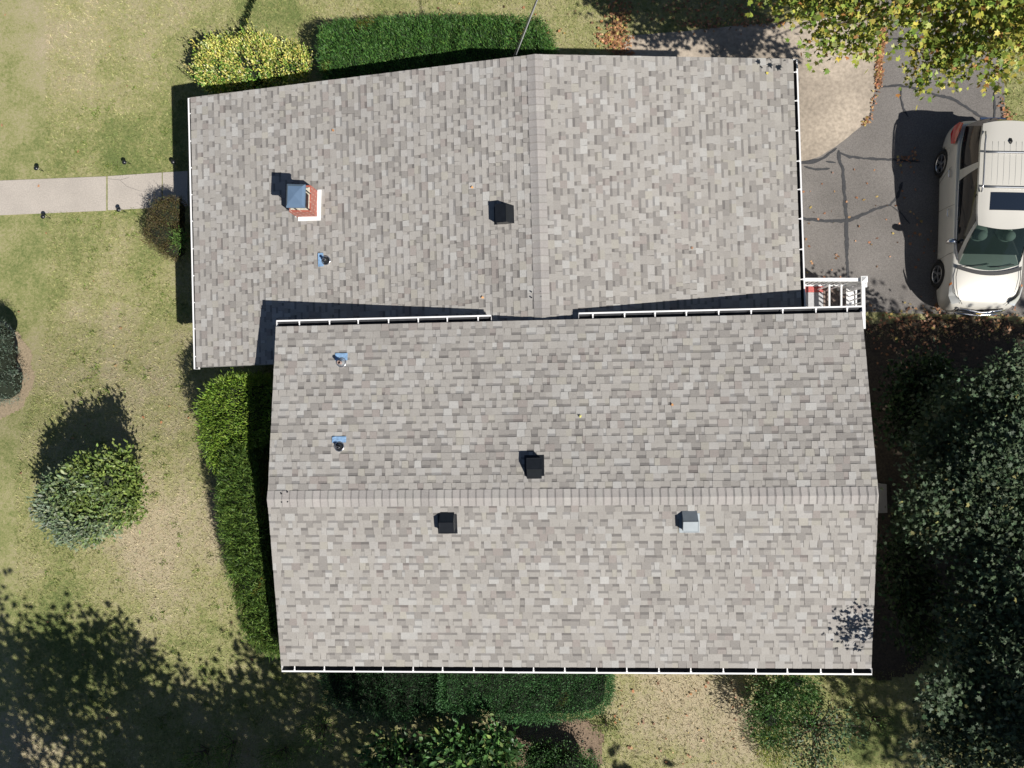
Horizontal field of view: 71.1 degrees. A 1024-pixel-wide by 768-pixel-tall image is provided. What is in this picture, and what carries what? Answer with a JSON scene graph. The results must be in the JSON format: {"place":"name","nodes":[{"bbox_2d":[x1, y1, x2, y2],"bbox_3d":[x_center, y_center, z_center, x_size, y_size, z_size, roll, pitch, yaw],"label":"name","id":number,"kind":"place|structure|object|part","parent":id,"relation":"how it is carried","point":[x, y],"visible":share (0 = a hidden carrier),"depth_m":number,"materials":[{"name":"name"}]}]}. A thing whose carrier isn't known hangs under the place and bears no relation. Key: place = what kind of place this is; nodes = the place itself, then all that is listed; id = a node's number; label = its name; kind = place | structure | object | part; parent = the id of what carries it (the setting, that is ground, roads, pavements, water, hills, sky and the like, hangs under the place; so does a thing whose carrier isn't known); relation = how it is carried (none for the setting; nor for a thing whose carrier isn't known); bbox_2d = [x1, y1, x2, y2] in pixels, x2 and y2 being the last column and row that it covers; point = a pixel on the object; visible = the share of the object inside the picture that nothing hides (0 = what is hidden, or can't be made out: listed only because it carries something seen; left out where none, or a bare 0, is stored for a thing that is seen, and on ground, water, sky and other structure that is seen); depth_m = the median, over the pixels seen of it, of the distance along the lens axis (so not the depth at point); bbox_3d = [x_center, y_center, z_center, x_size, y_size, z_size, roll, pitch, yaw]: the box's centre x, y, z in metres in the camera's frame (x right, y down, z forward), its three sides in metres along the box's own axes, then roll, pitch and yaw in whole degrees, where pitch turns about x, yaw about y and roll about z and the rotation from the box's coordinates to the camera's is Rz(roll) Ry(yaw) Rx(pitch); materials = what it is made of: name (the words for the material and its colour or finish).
{"place":"outdoors","nodes":[
{"label":"outdoors","id":0,"kind":"place"},
{"bbox_2d":[0,0,1023,767],"bbox_3d":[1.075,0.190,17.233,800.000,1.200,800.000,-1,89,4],"label":"lawn","id":1,"kind":"structure","parent":0,"point":[26,294],"depth_m":17.41,"materials":[{"name":"green plant"}]},
{"bbox_2d":[0,321,34,418],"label":"garden bed","id":2,"kind":"object","parent":1,"relation":"on","point":[24,354],"visible":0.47,"depth_m":18.24,"materials":[{"name":"brown soil"}]},
{"bbox_2d":[0,316,29,406],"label":"spruce shrub","id":3,"kind":"object","parent":2,"relation":"on","point":[11,385],"visible":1,"depth_m":17.50,"materials":[{"name":"green plant"}]},
{"bbox_2d":[25,438,151,551],"bbox_3d":[-9.474,2.626,16.327,3.279,1.959,2.226,-21,88,3],"label":"bush","id":4,"kind":"object","parent":1,"relation":"on","point":[69,508],"visible":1,"depth_m":15.84,"materials":[{"name":"green plant"}]},
{"bbox_2d":[0,171,189,214],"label":"front walk","id":5,"kind":"structure","parent":1,"relation":"on","point":[66,195],"depth_m":18.62,"materials":[{"name":"concrete"}]},
{"bbox_2d":[139,192,190,262],"bbox_3d":[-8.622,-3.881,17.816,1.381,1.369,1.712,-1,89,4],"label":"barberry","id":6,"kind":"object","parent":1,"relation":"on","point":[165,213],"visible":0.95,"depth_m":17.57,"materials":[{"name":"brown plant"}]},
{"bbox_2d":[162,224,190,257],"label":"green shrub","id":7,"kind":"object","parent":1,"relation":"on","point":[179,242],"visible":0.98,"depth_m":17.43,"materials":[{"name":"green plant"}]},
{"bbox_2d":[44,23,324,756],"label":"lawn clumps","id":8,"kind":"object","parent":1,"relation":"on","point":[197,570],"visible":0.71,"depth_m":17.30,"materials":[{"name":"green plant"}]},
{"bbox_2d":[175,742,225,767],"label":"weed","id":9,"kind":"object","parent":1,"relation":"on","point":[205,751],"visible":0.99,"depth_m":16.58,"materials":[{"name":"green plant"}]},
{"bbox_2d":[202,727,243,767],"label":"weed","id":10,"kind":"object","parent":1,"relation":"on","point":[233,744],"visible":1,"depth_m":16.51,"materials":[{"name":"green plant"}]},
{"bbox_2d":[192,368,273,475],"bbox_3d":[-5.994,0.887,16.542,2.332,2.436,2.602,-1,89,4],"label":"hedge","id":11,"kind":"object","parent":1,"relation":"on","point":[239,407],"visible":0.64,"depth_m":15.88,"materials":[{"name":"green plant"}]},
{"bbox_2d":[235,0,255,34],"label":"edging tufts","id":12,"kind":"object","parent":1,"relation":"on","point":[242,22],"visible":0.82,"depth_m":18.36,"materials":[{"name":"green plant"}]},
{"bbox_2d":[210,437,280,661],"bbox_3d":[-5.673,3.621,16.084,1.358,2.261,5.147,-10,89,3],"label":"hedge","id":13,"kind":"object","parent":1,"relation":"on","point":[243,497],"visible":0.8,"depth_m":15.32,"materials":[{"name":"green plant"}]},
{"bbox_2d":[184,18,316,94],"bbox_3d":[-6.342,-7.795,17.526,3.254,1.751,1.710,-1,89,4],"label":"golden shrub","id":14,"kind":"object","parent":1,"relation":"on","point":[231,65],"visible":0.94,"depth_m":17.14,"materials":[{"name":"yellow plant"}]},
{"bbox_2d":[253,738,301,767],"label":"weed","id":15,"kind":"object","parent":1,"relation":"on","point":[282,750],"visible":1,"depth_m":16.45,"materials":[{"name":"green plant"}]},
{"bbox_2d":[294,709,340,757],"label":"weed","id":16,"kind":"object","parent":1,"relation":"on","point":[323,726],"visible":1,"depth_m":16.39,"materials":[{"name":"green plant"}]},
{"bbox_2d":[313,672,451,727],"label":"hedge","id":17,"kind":"object","parent":1,"relation":"on","point":[405,694],"visible":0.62,"depth_m":15.98,"materials":[{"name":"green plant"}]},
{"bbox_2d":[311,8,560,80],"bbox_3d":[-1.778,-7.766,17.295,6.065,1.705,2.202,-1,89,4],"label":"hedge","id":18,"kind":"object","parent":1,"relation":"on","point":[370,48],"visible":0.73,"depth_m":16.82,"materials":[{"name":"green plant"}]},
{"bbox_2d":[348,708,527,767],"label":"broadleaf shrub","id":19,"kind":"object","parent":1,"relation":"on","point":[479,748],"visible":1,"depth_m":15.32,"materials":[{"name":"green plant"}]},
{"bbox_2d":[1,0,1023,763],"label":"leaf litter","id":20,"kind":"object","parent":1,"relation":"on","point":[879,62],"visible":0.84,"depth_m":17.40,"materials":[{"name":"brown plant"}]},
{"bbox_2d":[432,673,620,729],"bbox_3d":[0.316,6.629,15.982,4.116,1.350,1.780,-1,89,4],"label":"hedge","id":21,"kind":"object","parent":1,"relation":"on","point":[530,694],"visible":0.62,"depth_m":15.57,"materials":[{"name":"green plant"}]},
{"bbox_2d":[188,54,878,674],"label":"house","id":22,"kind":"structure","parent":1,"relation":"on","point":[456,484],"depth_m":14.19,"materials":[{"name":"grey"}]},
{"bbox_2d":[513,0,536,55],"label":"service cable","id":23,"kind":"object","parent":22,"relation":"attached to","point":[525,27],"visible":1,"depth_m":14.04,"materials":[{"name":"black rubber"}]},
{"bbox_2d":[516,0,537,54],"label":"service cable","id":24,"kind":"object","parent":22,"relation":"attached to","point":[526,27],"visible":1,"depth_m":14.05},
{"bbox_2d":[506,716,603,767],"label":"bare soil","id":25,"kind":"structure","parent":1,"relation":"on","point":[572,730],"depth_m":16.52,"materials":[{"name":"brown soil"}]},
{"bbox_2d":[514,731,607,767],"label":"leaf shrub","id":26,"kind":"object","parent":25,"relation":"on","point":[540,754],"visible":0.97,"depth_m":15.62,"materials":[{"name":"green plant"}]},
{"bbox_2d":[587,712,627,740],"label":"prostrate sprig","id":27,"kind":"object","parent":1,"relation":"on","point":[605,723],"visible":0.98,"depth_m":16.32,"materials":[{"name":"green plant"}]},
{"bbox_2d":[622,1,880,160],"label":"concrete pad","id":28,"kind":"object","parent":1,"relation":"on","point":[835,105],"visible":0.5,"depth_m":17.50,"materials":[{"name":"beige concrete"}]},
{"bbox_2d":[746,720,802,767],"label":"goldenrod","id":29,"kind":"object","parent":1,"relation":"on","point":[774,754],"visible":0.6,"depth_m":15.90,"materials":[{"name":"green plant"}]},
{"bbox_2d":[733,674,825,767],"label":"wild shrub","id":30,"kind":"object","parent":1,"relation":"on","point":[784,690],"visible":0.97,"depth_m":15.32,"materials":[{"name":"green plant"}]},
{"bbox_2d":[781,693,869,767],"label":"round leaf shrub","id":31,"kind":"object","parent":1,"relation":"on","point":[820,730],"visible":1,"depth_m":15.47,"materials":[{"name":"green plant"}]},
{"bbox_2d":[864,708,895,745],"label":"seedling","id":32,"kind":"object","parent":1,"relation":"on","point":[877,717],"visible":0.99,"depth_m":15.68,"materials":[{"name":"green plant"}]},
{"bbox_2d":[745,0,1023,109],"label":"maple tree","id":33,"kind":"object","parent":1,"relation":"on","point":[999,18],"visible":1,"depth_m":13.01,"materials":[{"name":"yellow plant"}]},
{"bbox_2d":[864,316,1023,679],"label":"shaded bed","id":34,"kind":"object","parent":1,"relation":"on","point":[888,656],"visible":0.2,"depth_m":16.99,"materials":[{"name":"soil"}]},
{"bbox_2d":[878,483,886,512],"bbox_3d":[8.159,2.523,16.364,0.264,1.200,0.655,-1,89,4],"label":"utility box","id":35,"kind":"object","parent":34,"relation":"on","point":[882,501],"visible":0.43,"depth_m":15.76,"materials":[{"name":"grey metal"}]},
{"bbox_2d":[875,505,960,665],"bbox_3d":[8.444,4.208,15.224,1.785,1.830,3.401,-13,89,3],"label":"understory shrub","id":36,"kind":"object","parent":34,"relation":"on","point":[904,566],"visible":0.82,"depth_m":14.91,"materials":[{"name":"green plant"}]},
{"bbox_2d":[870,338,973,457],"bbox_3d":[9.057,0.307,16.122,1.983,1.712,2.777,35,92,3],"label":"understory shrub","id":37,"kind":"object","parent":34,"relation":"on","point":[909,386],"visible":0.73,"depth_m":15.93,"materials":[{"name":"green plant"}]},
{"bbox_2d":[879,338,1023,573],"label":"maple tree","id":38,"kind":"object","parent":34,"relation":"on","point":[960,468],"visible":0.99,"depth_m":13.82,"materials":[{"name":"green plant"}]},
{"bbox_2d":[898,507,1023,767],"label":"maple tree","id":39,"kind":"object","parent":1,"relation":"on","point":[1004,668],"visible":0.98,"depth_m":13.28,"materials":[{"name":"green plant"}]},
{"bbox_2d":[801,0,1023,316],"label":"driveway","id":40,"kind":"structure","parent":0,"point":[890,133],"depth_m":17.37,"materials":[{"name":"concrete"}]},
{"bbox_2d":[805,276,867,328],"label":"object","id":41,"kind":"structure","parent":40,"relation":"on","point":[826,294],"depth_m":16.42,"materials":[{"name":"white wood"}]},
{"bbox_2d":[930,117,1023,315],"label":"parked car","id":42,"kind":"object","parent":40,"relation":"on","point":[976,270],"visible":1,"depth_m":16.24,"materials":[{"name":"paint"}]},
{"bbox_3d":[10.229,-3.852,16.058,0.150,0.552,1.838,2,90,4],"label":"side window","id":43,"kind":"part","parent":42,"relation":"part of","materials":[{"name":"black glass"}]},
{"bbox_3d":[10.261,-4.299,16.066,0.196,0.637,3.186,2,90,4],"label":"window frame","id":44,"kind":"part","parent":42,"relation":"part of","materials":[{"name":"paint"}]},
{"bbox_3d":[10.291,-5.361,16.055,0.146,0.523,1.028,7,90,4],"label":"quarter window","id":45,"kind":"part","parent":42,"relation":"part of","materials":[{"name":"black glass"}]},
{"bbox_3d":[10.952,-5.865,15.999,1.267,0.586,0.379,2,90,4],"label":"rear window","id":46,"kind":"part","parent":42,"relation":"part of","materials":[{"name":"black glass"}]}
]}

